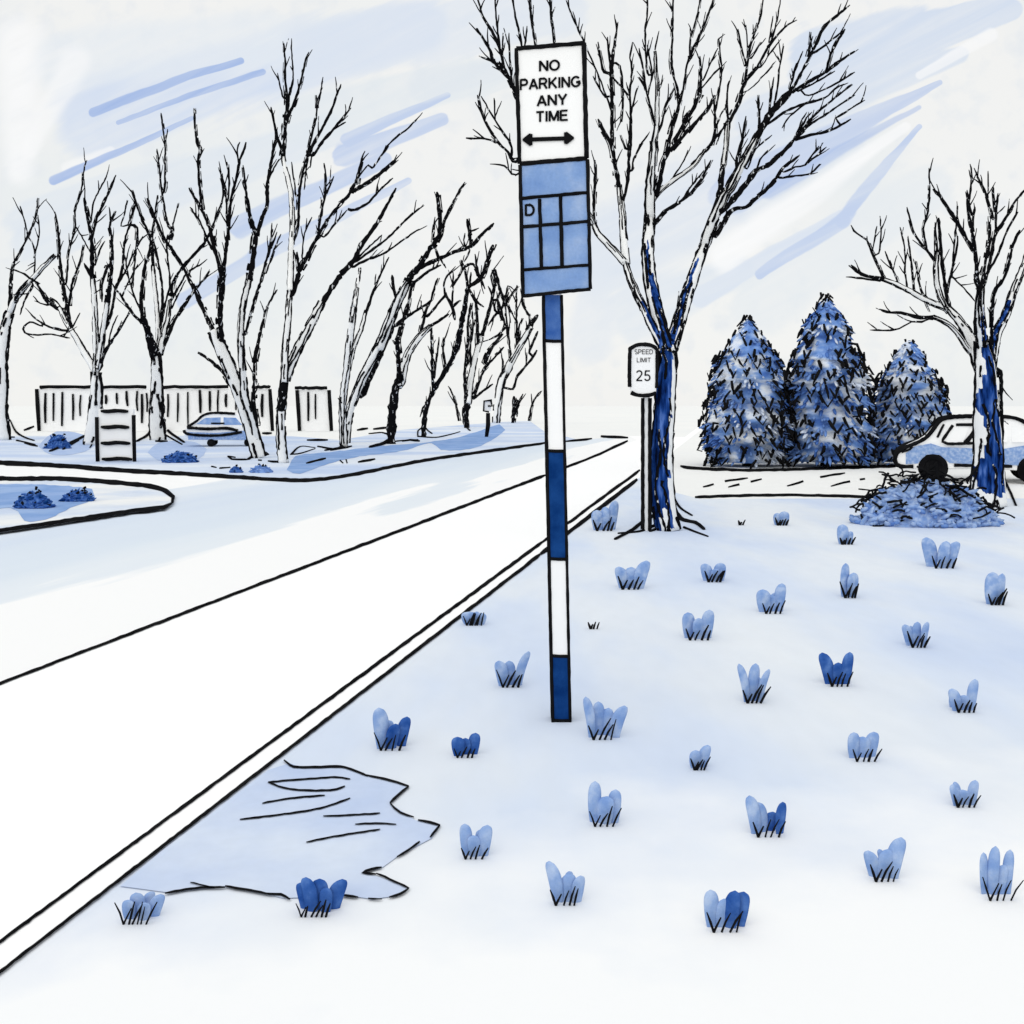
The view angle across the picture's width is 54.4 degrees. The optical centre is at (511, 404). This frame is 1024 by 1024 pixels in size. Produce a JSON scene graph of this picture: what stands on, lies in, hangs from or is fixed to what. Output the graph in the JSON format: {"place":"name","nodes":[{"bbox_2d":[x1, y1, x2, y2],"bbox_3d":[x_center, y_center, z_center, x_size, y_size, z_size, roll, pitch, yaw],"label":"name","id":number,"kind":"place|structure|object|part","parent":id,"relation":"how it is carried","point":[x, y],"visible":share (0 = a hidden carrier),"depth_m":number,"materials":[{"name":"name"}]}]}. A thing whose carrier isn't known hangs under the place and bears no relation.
{"place":"outdoors","nodes":[
{"label":"outdoors","id":0,"kind":"place"},
{"bbox_2d":[0,436,683,938],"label":"road","id":1,"kind":"structure","parent":0,"point":[110,750],"depth_m":6.46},
{"bbox_2d":[0,440,627,684],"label":"road centre line","id":2,"kind":"object","parent":1,"relation":"on","point":[297,569],"visible":0.98,"depth_m":10.93,"materials":[{"name":"black paint"}]},
{"bbox_2d":[0,436,635,680],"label":"lane","id":3,"kind":"structure","parent":1,"relation":"attached to","point":[68,588],"depth_m":13.36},
{"bbox_2d":[0,480,170,532],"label":"traffic island","id":4,"kind":"structure","parent":3,"relation":"on","point":[109,498],"depth_m":18.27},
{"bbox_2d":[0,484,94,521],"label":"island ground cover","id":5,"kind":"object","parent":4,"relation":"on","point":[10,494],"visible":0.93,"depth_m":19.02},
{"bbox_2d":[12,486,55,508],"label":"shrub","id":6,"kind":"object","parent":5,"relation":"on","point":[32,499],"visible":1,"depth_m":17.02,"materials":[{"name":"blue plant"}]},
{"bbox_2d":[58,486,95,501],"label":"shrub","id":7,"kind":"object","parent":5,"relation":"on","point":[76,495],"visible":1,"depth_m":18.24,"materials":[{"name":"blue plant"}]},
{"bbox_2d":[0,476,174,531],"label":"island kerb line","id":8,"kind":"object","parent":4,"relation":"on","point":[96,480],"visible":1,"depth_m":20.55,"materials":[{"name":"black"}]},
{"bbox_2d":[0,478,1023,1023],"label":"lawn","id":9,"kind":"structure","parent":0,"point":[832,932],"depth_m":4.07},
{"bbox_2d":[114,891,164,924],"bbox_3d":[-1.227,1.662,3.308,0.145,0.082,0.116,0,0,0],"label":"grass tuft","id":10,"kind":"object","parent":9,"relation":"on","point":[147,906],"visible":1,"depth_m":3.29,"materials":[{"name":"blue plant"}]},
{"bbox_2d":[121,763,437,897],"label":"puddle","id":11,"kind":"object","parent":9,"relation":"on","point":[223,845],"visible":0.92,"depth_m":3.88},
{"bbox_2d":[165,759,439,899],"bbox_3d":[-0.717,1.692,4.062,0.864,0.001,1.317,0,0,5],"label":"puddle rim line","id":12,"kind":"object","parent":11,"relation":"on","point":[365,871],"visible":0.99,"depth_m":4.11,"materials":[{"name":"black"}]},
{"bbox_2d":[296,877,346,917],"bbox_3d":[-0.656,1.645,3.345,0.149,0.116,0.140,0,0,30],"label":"grass tuft","id":13,"kind":"object","parent":9,"relation":"on","point":[318,895],"visible":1,"depth_m":3.34,"materials":[{"name":"blue plant"}]},
{"bbox_2d":[373,708,410,750],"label":"grass tuft","id":14,"kind":"object","parent":9,"relation":"on","point":[389,734],"visible":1,"depth_m":4.93,"materials":[{"name":"blue plant"}]},
{"bbox_2d":[451,733,479,757],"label":"grass tuft","id":15,"kind":"object","parent":9,"relation":"on","point":[461,747],"visible":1,"depth_m":4.82,"materials":[{"name":"blue plant"}]},
{"bbox_2d":[461,611,486,625],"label":"grass tuft","id":16,"kind":"object","parent":9,"relation":"on","point":[473,618],"visible":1,"depth_m":7.70,"materials":[{"name":"blue plant"}]},
{"bbox_2d":[460,824,491,859],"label":"grass tuft","id":17,"kind":"object","parent":9,"relation":"on","point":[477,844],"visible":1,"depth_m":3.75,"materials":[{"name":"blue plant"}]},
{"bbox_2d":[495,651,529,687],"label":"grass tuft","id":18,"kind":"object","parent":9,"relation":"on","point":[507,673],"visible":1,"depth_m":6.03,"materials":[{"name":"blue plant"}]},
{"bbox_2d":[542,294,571,722],"bbox_3d":[0.238,0.221,5.384,0.167,2.963,0.104,0,0,0],"label":"sign post","id":19,"kind":"object","parent":9,"relation":"on","point":[556,494],"visible":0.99,"depth_m":5.34,"materials":[{"name":"blue paint"},{"name":"white paint"},{"name":"black ink"}]},
{"bbox_2d":[514,41,588,164],"bbox_3d":[0.212,-1.610,5.309,0.399,0.665,0.028,0,0,0],"label":"notice sign","id":20,"kind":"object","parent":19,"relation":"attached to","point":[551,97],"visible":1,"depth_m":5.31,"materials":[{"name":"white metal"}]},
{"bbox_2d":[518,159,591,297],"bbox_3d":[0.230,-0.942,5.309,0.396,0.741,0.026,0,0,0],"label":"timetable sign","id":21,"kind":"object","parent":19,"relation":"attached to","point":[555,229],"visible":1,"depth_m":5.31,"materials":[{"name":"blue paint"},{"name":"black ink"}]},
{"bbox_2d":[545,861,584,905],"bbox_3d":[0.181,1.633,3.411,0.127,0.141,0.105,0,0,-28],"label":"grass tuft","id":22,"kind":"object","parent":9,"relation":"on","point":[568,886],"visible":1,"depth_m":3.40,"materials":[{"name":"blue plant"}]},
{"bbox_2d":[588,622,599,628],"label":"grass tuft","id":23,"kind":"object","parent":9,"relation":"on","point":[592,626],"visible":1,"depth_m":7.55,"materials":[{"name":"black"}]},
{"bbox_2d":[588,781,621,826],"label":"grass tuft","id":24,"kind":"object","parent":9,"relation":"on","point":[606,810],"visible":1,"depth_m":4.05,"materials":[{"name":"blue plant"}]},
{"bbox_2d":[591,501,618,530],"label":"grass tuft","id":25,"kind":"object","parent":9,"relation":"on","point":[604,518],"visible":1,"depth_m":13.53,"materials":[{"name":"blue plant"}]},
{"bbox_2d":[583,697,627,739],"bbox_3d":[0.465,1.598,5.102,0.195,0.210,0.170,0,0,-36],"label":"grass tuft","id":26,"kind":"object","parent":9,"relation":"on","point":[601,721],"visible":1,"depth_m":5.09,"materials":[{"name":"blue plant"}]},
{"bbox_2d":[615,561,649,589],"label":"grass tuft","id":27,"kind":"object","parent":9,"relation":"on","point":[632,577],"visible":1,"depth_m":9.22,"materials":[{"name":"blue plant"}]},
{"bbox_2d":[640,397,651,530],"bbox_3d":[1.811,0.493,13.449,0.156,2.470,0.079,0,0,0],"label":"road sign post","id":28,"kind":"object","parent":9,"relation":"on","point":[646,464],"visible":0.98,"depth_m":13.42,"materials":[{"name":"white metal"}]},
{"bbox_2d":[627,342,658,397],"bbox_3d":[1.761,-0.472,13.384,0.422,0.744,0.058,0,0,0],"label":"speed sign","id":29,"kind":"object","parent":28,"relation":"attached to","point":[643,369],"visible":1,"depth_m":13.39,"materials":[{"name":"white metal"}]},
{"bbox_2d":[466,0,865,539],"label":"bare tree","id":30,"kind":"object","parent":9,"relation":"on","point":[667,516],"visible":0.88,"depth_m":14.03,"materials":[{"name":"plant"}]},
{"bbox_2d":[682,610,713,640],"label":"grass tuft","id":31,"kind":"object","parent":9,"relation":"on","point":[699,628],"visible":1,"depth_m":7.25,"materials":[{"name":"blue plant"}]},
{"bbox_2d":[689,745,710,770],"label":"grass tuft","id":32,"kind":"object","parent":9,"relation":"on","point":[700,758],"visible":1,"depth_m":4.66,"materials":[{"name":"blue plant"}]},
{"bbox_2d":[700,563,725,581],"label":"grass tuft","id":33,"kind":"object","parent":9,"relation":"on","point":[717,573],"visible":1,"depth_m":9.62,"materials":[{"name":"blue plant"}]},
{"bbox_2d":[704,890,749,932],"bbox_3d":[0.705,1.641,3.242,0.172,0.123,0.111,0,0,-41],"label":"grass tuft","id":34,"kind":"object","parent":9,"relation":"on","point":[731,910],"visible":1,"depth_m":3.24,"materials":[{"name":"blue plant"}]},
{"bbox_2d":[737,663,770,703],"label":"grass tuft","id":35,"kind":"object","parent":9,"relation":"on","point":[753,684],"visible":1,"depth_m":5.70,"materials":[{"name":"blue plant"}]},
{"bbox_2d":[745,795,786,837],"bbox_3d":[1.008,1.626,3.976,0.166,0.153,0.137,0,0,0],"label":"grass tuft","id":36,"kind":"object","parent":9,"relation":"on","point":[760,819],"visible":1,"depth_m":3.95,"materials":[{"name":"blue plant"}]},
{"bbox_2d":[756,583,785,613],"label":"grass tuft","id":37,"kind":"object","parent":9,"relation":"on","point":[767,602],"visible":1,"depth_m":8.18,"materials":[{"name":"blue plant"}]},
{"bbox_2d":[773,511,788,525],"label":"grass tuft","id":38,"kind":"object","parent":9,"relation":"on","point":[781,518],"visible":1,"depth_m":14.10,"materials":[{"name":"blue plant"}]},
{"bbox_2d":[819,652,853,686],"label":"grass tuft","id":39,"kind":"object","parent":9,"relation":"on","point":[838,673],"visible":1,"depth_m":6.06,"materials":[{"name":"blue plant"}]},
{"bbox_2d":[837,524,855,544],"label":"grass tuft","id":40,"kind":"object","parent":9,"relation":"on","point":[844,535],"visible":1,"depth_m":12.16,"materials":[{"name":"blue plant"}]},
{"bbox_2d":[840,563,858,597],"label":"grass tuft","id":41,"kind":"object","parent":9,"relation":"on","point":[849,585],"visible":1,"depth_m":8.82,"materials":[{"name":"blue plant"}]},
{"bbox_2d":[848,732,881,761],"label":"grass tuft","id":42,"kind":"object","parent":9,"relation":"on","point":[863,747],"visible":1,"depth_m":4.80,"materials":[{"name":"blue plant"}]},
{"bbox_2d":[864,837,905,881],"bbox_3d":[1.333,1.629,3.578,0.137,0.148,0.100,0,0,-30],"label":"grass tuft","id":43,"kind":"object","parent":9,"relation":"on","point":[886,864],"visible":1,"depth_m":3.57,"materials":[{"name":"blue plant"}]},
{"bbox_2d":[902,622,930,647],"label":"grass tuft","id":44,"kind":"object","parent":9,"relation":"on","point":[914,635],"visible":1,"depth_m":7.03,"materials":[{"name":"blue plant"}]},
{"bbox_2d":[849,462,1014,527],"bbox_3d":[6.000,1.300,14.278,2.358,0.977,1.278,0,0,0],"label":"shrub","id":45,"kind":"object","parent":9,"relation":"on","point":[914,501],"visible":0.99,"depth_m":13.98,"materials":[{"name":"blue plant"}]},
{"bbox_2d":[847,159,1023,507],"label":"bare tree","id":46,"kind":"object","parent":9,"relation":"on","point":[980,348],"visible":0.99,"depth_m":16.76,"materials":[{"name":"blue plant"}]},
{"bbox_2d":[921,537,959,568],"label":"grass tuft","id":47,"kind":"object","parent":9,"relation":"on","point":[945,555],"visible":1,"depth_m":10.42,"materials":[{"name":"blue plant"}]},
{"bbox_2d":[948,679,978,712],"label":"grass tuft","id":48,"kind":"object","parent":9,"relation":"on","point":[958,703],"visible":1,"depth_m":5.54,"materials":[{"name":"blue plant"}]},
{"bbox_2d":[949,780,980,807],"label":"grass tuft","id":49,"kind":"object","parent":9,"relation":"on","point":[959,797],"visible":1,"depth_m":4.23,"materials":[{"name":"blue plant"}]},
{"bbox_2d":[984,572,1007,604],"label":"grass tuft","id":50,"kind":"object","parent":9,"relation":"on","point":[995,590],"visible":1,"depth_m":8.49,"materials":[{"name":"blue plant"}]},
{"bbox_2d":[980,846,1023,900],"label":"grass tuft","id":51,"kind":"object","parent":9,"relation":"on","point":[996,877],"visible":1,"depth_m":3.46,"materials":[{"name":"blue plant"}]},
{"bbox_2d":[0,0,1023,405],"label":"sky","id":52,"kind":"structure","parent":0,"point":[943,80],"materials":[{"name":"white"}]},
{"bbox_2d":[8,406,1023,439],"bbox_3d":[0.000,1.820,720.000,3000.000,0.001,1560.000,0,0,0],"label":"ground","id":53,"kind":"structure","parent":0,"point":[593,422],"depth_m":125.02,"materials":[{"name":"white snow"}]},
{"bbox_2d":[35,385,273,430],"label":"picket fence","id":54,"kind":"object","parent":53,"relation":"on","point":[61,408],"visible":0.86,"depth_m":69.01,"materials":[{"name":"white wood"}]},
{"bbox_2d":[0,421,572,477],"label":"verge","id":55,"kind":"structure","parent":53,"relation":"on","point":[512,434],"depth_m":37.70,"materials":[{"name":"white snow"}]},
{"bbox_2d":[0,197,56,444],"bbox_3d":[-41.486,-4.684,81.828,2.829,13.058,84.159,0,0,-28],"label":"bare tree","id":56,"kind":"object","parent":55,"relation":"on","point":[5,339],"visible":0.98,"depth_m":51.09,"materials":[{"name":"white plant"}]},
{"bbox_2d":[43,433,71,448],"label":"shrub","id":57,"kind":"object","parent":55,"relation":"on","point":[59,441],"visible":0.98,"depth_m":40.85,"materials":[{"name":"blue plant"}]},
{"bbox_2d":[39,431,93,454],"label":"verge ground cover","id":58,"kind":"object","parent":55,"relation":"on","point":[78,447],"visible":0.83,"depth_m":44.07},
{"bbox_2d":[7,148,151,451],"bbox_3d":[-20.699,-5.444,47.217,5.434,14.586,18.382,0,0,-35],"label":"bare tree","id":59,"kind":"object","parent":55,"relation":"on","point":[95,365],"visible":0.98,"depth_m":45.00,"materials":[{"name":"white plant"}]},
{"bbox_2d":[95,409,135,461],"bbox_3d":[-12.517,0.951,31.484,1.316,1.670,0.197,0,0,0],"label":"barricade","id":60,"kind":"object","parent":55,"relation":"on","point":[115,434],"visible":1,"depth_m":31.48,"materials":[{"name":"white paint"}]},
{"bbox_2d":[112,113,226,444],"bbox_3d":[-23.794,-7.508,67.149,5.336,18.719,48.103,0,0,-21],"label":"bare tree","id":61,"kind":"object","parent":55,"relation":"on","point":[156,409],"visible":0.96,"depth_m":51.27,"materials":[{"name":"white plant"}]},
{"bbox_2d":[148,440,205,460],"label":"verge ground cover","id":62,"kind":"object","parent":55,"relation":"on","point":[159,451],"visible":0.69,"depth_m":40.11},
{"bbox_2d":[161,451,198,462],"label":"shrub","id":63,"kind":"object","parent":55,"relation":"on","point":[180,457],"visible":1,"depth_m":31.02,"materials":[{"name":"blue plant"}]},
{"bbox_2d":[143,107,282,468],"bbox_3d":[-8.723,-4.402,32.683,4.674,12.565,8.237,0,0,-36],"label":"bare tree","id":64,"kind":"object","parent":55,"relation":"on","point":[236,380],"visible":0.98,"depth_m":33.07,"materials":[{"name":"white plant"}]},
{"bbox_2d":[11,426,419,463],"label":"verge soil line","id":65,"kind":"object","parent":55,"relation":"on","point":[312,461],"visible":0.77,"depth_m":48.79,"materials":[{"name":"black"}]},
{"bbox_2d":[183,411,259,446],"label":"parked car","id":66,"kind":"object","parent":55,"relation":"on","point":[212,428],"visible":0.79,"depth_m":42.99,"materials":[{"name":"white paint"}]},
{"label":"side window","id":67,"kind":"part","parent":66,"relation":"part of","materials":[{"name":"blue glass"}]},
{"bbox_2d":[229,464,243,472],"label":"shrub","id":68,"kind":"object","parent":55,"relation":"on","point":[235,469],"visible":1,"depth_m":26.41,"materials":[{"name":"blue plant"}]},
{"bbox_2d":[248,463,272,472],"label":"shrub","id":69,"kind":"object","parent":55,"relation":"on","point":[260,468],"visible":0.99,"depth_m":26.42,"materials":[{"name":"blue plant"}]},
{"bbox_2d":[0,435,627,481],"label":"road edge line","id":70,"kind":"object","parent":55,"relation":"on","point":[85,467],"visible":0.99,"depth_m":28.14,"materials":[{"name":"black paint"}]},
{"bbox_2d":[290,256,388,454],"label":"bare tree","id":71,"kind":"object","parent":55,"relation":"on","point":[351,343],"visible":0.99,"depth_m":42.64,"materials":[{"name":"white plant"}]},
{"bbox_2d":[264,38,425,462],"bbox_3d":[-5.291,-5.182,30.890,5.492,14.004,5.266,0,0,0],"label":"bare tree","id":72,"kind":"object","parent":55,"relation":"on","point":[288,364],"visible":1,"depth_m":31.18,"materials":[{"name":"white plant"}]},
{"bbox_2d":[287,424,504,473],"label":"verge ground cover","id":73,"kind":"object","parent":55,"relation":"on","point":[298,465],"visible":0.98,"depth_m":40.11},
{"bbox_2d":[483,399,492,436],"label":"post box","id":74,"kind":"object","parent":73,"relation":"on","point":[487,405],"visible":0.97,"depth_m":55.88,"materials":[{"name":"white metal"}]},
{"bbox_2d":[368,255,464,447],"bbox_3d":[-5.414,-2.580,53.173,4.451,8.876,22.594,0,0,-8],"label":"bare tree","id":75,"kind":"object","parent":55,"relation":"on","point":[402,363],"visible":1,"depth_m":46.02,"materials":[{"name":"black plant"}]},
{"bbox_2d":[346,182,493,442],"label":"bare tree","id":76,"kind":"object","parent":55,"relation":"on","point":[366,374],"visible":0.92,"depth_m":46.80,"materials":[{"name":"white plant"}]},
{"bbox_2d":[417,242,496,437],"bbox_3d":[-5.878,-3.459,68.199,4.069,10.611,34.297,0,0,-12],"label":"bare tree","id":77,"kind":"object","parent":55,"relation":"on","point":[458,337],"visible":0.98,"depth_m":54.61,"materials":[{"name":"black plant"}]},
{"bbox_2d":[462,256,518,430],"bbox_3d":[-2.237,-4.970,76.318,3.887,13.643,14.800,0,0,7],"label":"bare tree","id":78,"kind":"object","parent":55,"relation":"on","point":[470,393],"visible":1,"depth_m":79.09,"materials":[{"name":"black plant"}]},
{"bbox_2d":[492,285,538,422],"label":"bare tree","id":79,"kind":"object","parent":55,"relation":"on","point":[506,370],"visible":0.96,"depth_m":98.66,"materials":[{"name":"white plant"}]},
{"bbox_2d":[511,393,525,422],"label":"sapling","id":80,"kind":"object","parent":55,"relation":"on","point":[514,409],"visible":1,"depth_m":99.56,"materials":[{"name":"black wood"}]},
{"bbox_2d":[295,386,332,430],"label":"picket fence","id":81,"kind":"object","parent":53,"relation":"on","point":[313,408],"visible":1,"depth_m":69.01,"materials":[{"name":"white wood"}]},
{"bbox_2d":[0,425,701,968],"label":"kerb","id":82,"kind":"structure","parent":53,"relation":"on","point":[30,933],"depth_m":4.28,"materials":[{"name":"white paint"}]},
{"bbox_2d":[0,469,639,973],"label":"kerb joint line","id":83,"kind":"object","parent":82,"relation":"on","point":[316,727],"visible":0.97,"depth_m":5.26,"materials":[{"name":"black paint"}]},
{"bbox_2d":[448,386,460,420],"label":"sapling","id":84,"kind":"object","parent":53,"relation":"on","point":[456,407],"visible":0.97,"depth_m":111.98,"materials":[{"name":"black wood"}]},
{"bbox_2d":[528,391,541,420],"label":"sapling","id":85,"kind":"object","parent":53,"relation":"on","point":[531,408],"visible":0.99,"depth_m":112.00,"materials":[{"name":"black wood"}]},
{"bbox_2d":[639,412,1023,498],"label":"field","id":86,"kind":"structure","parent":0,"point":[690,482],"depth_m":23.04,"materials":[{"name":"white snow"}]},
{"bbox_2d":[697,315,797,468],"bbox_3d":[6.570,-0.351,27.779,2.782,4.346,2.936,0,0,0],"label":"fir tree","id":87,"kind":"object","parent":86,"relation":"on","point":[748,421],"visible":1,"depth_m":26.98,"materials":[{"name":"blue plant"}]},
{"bbox_2d":[680,464,894,497],"bbox_3d":[7.118,1.694,23.243,6.089,0.001,11.194,0,0,8],"label":"side path edge line","id":88,"kind":"object","parent":86,"relation":"on","point":[782,469],"visible":0.96,"depth_m":23.60,"materials":[{"name":"black"}]},
{"bbox_2d":[783,292,879,468],"bbox_3d":[8.728,-0.695,27.729,2.918,4.912,2.939,0,0,0],"label":"fir tree","id":89,"kind":"object","parent":86,"relation":"on","point":[827,376],"visible":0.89,"depth_m":26.94,"materials":[{"name":"blue plant"}]},
{"bbox_2d":[864,339,953,465],"bbox_3d":[11.232,-0.060,28.224,2.642,3.638,2.683,0,0,0],"label":"fir tree","id":90,"kind":"object","parent":86,"relation":"on","point":[911,397],"visible":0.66,"depth_m":27.57,"materials":[{"name":"blue plant"}]},
{"bbox_2d":[893,414,1023,481],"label":"parked car","id":91,"kind":"object","parent":86,"relation":"on","point":[945,442],"visible":0.73,"depth_m":21.88,"materials":[{"name":"white paint"},{"name":"black ink"},{"name":"blue paint"}]},
{"bbox_3d":[10.342,0.637,21.655,1.834,0.425,0.126,0,0,21],"label":"side window","id":92,"kind":"part","parent":91,"relation":"part of","materials":[{"name":"white glass"}]}
]}

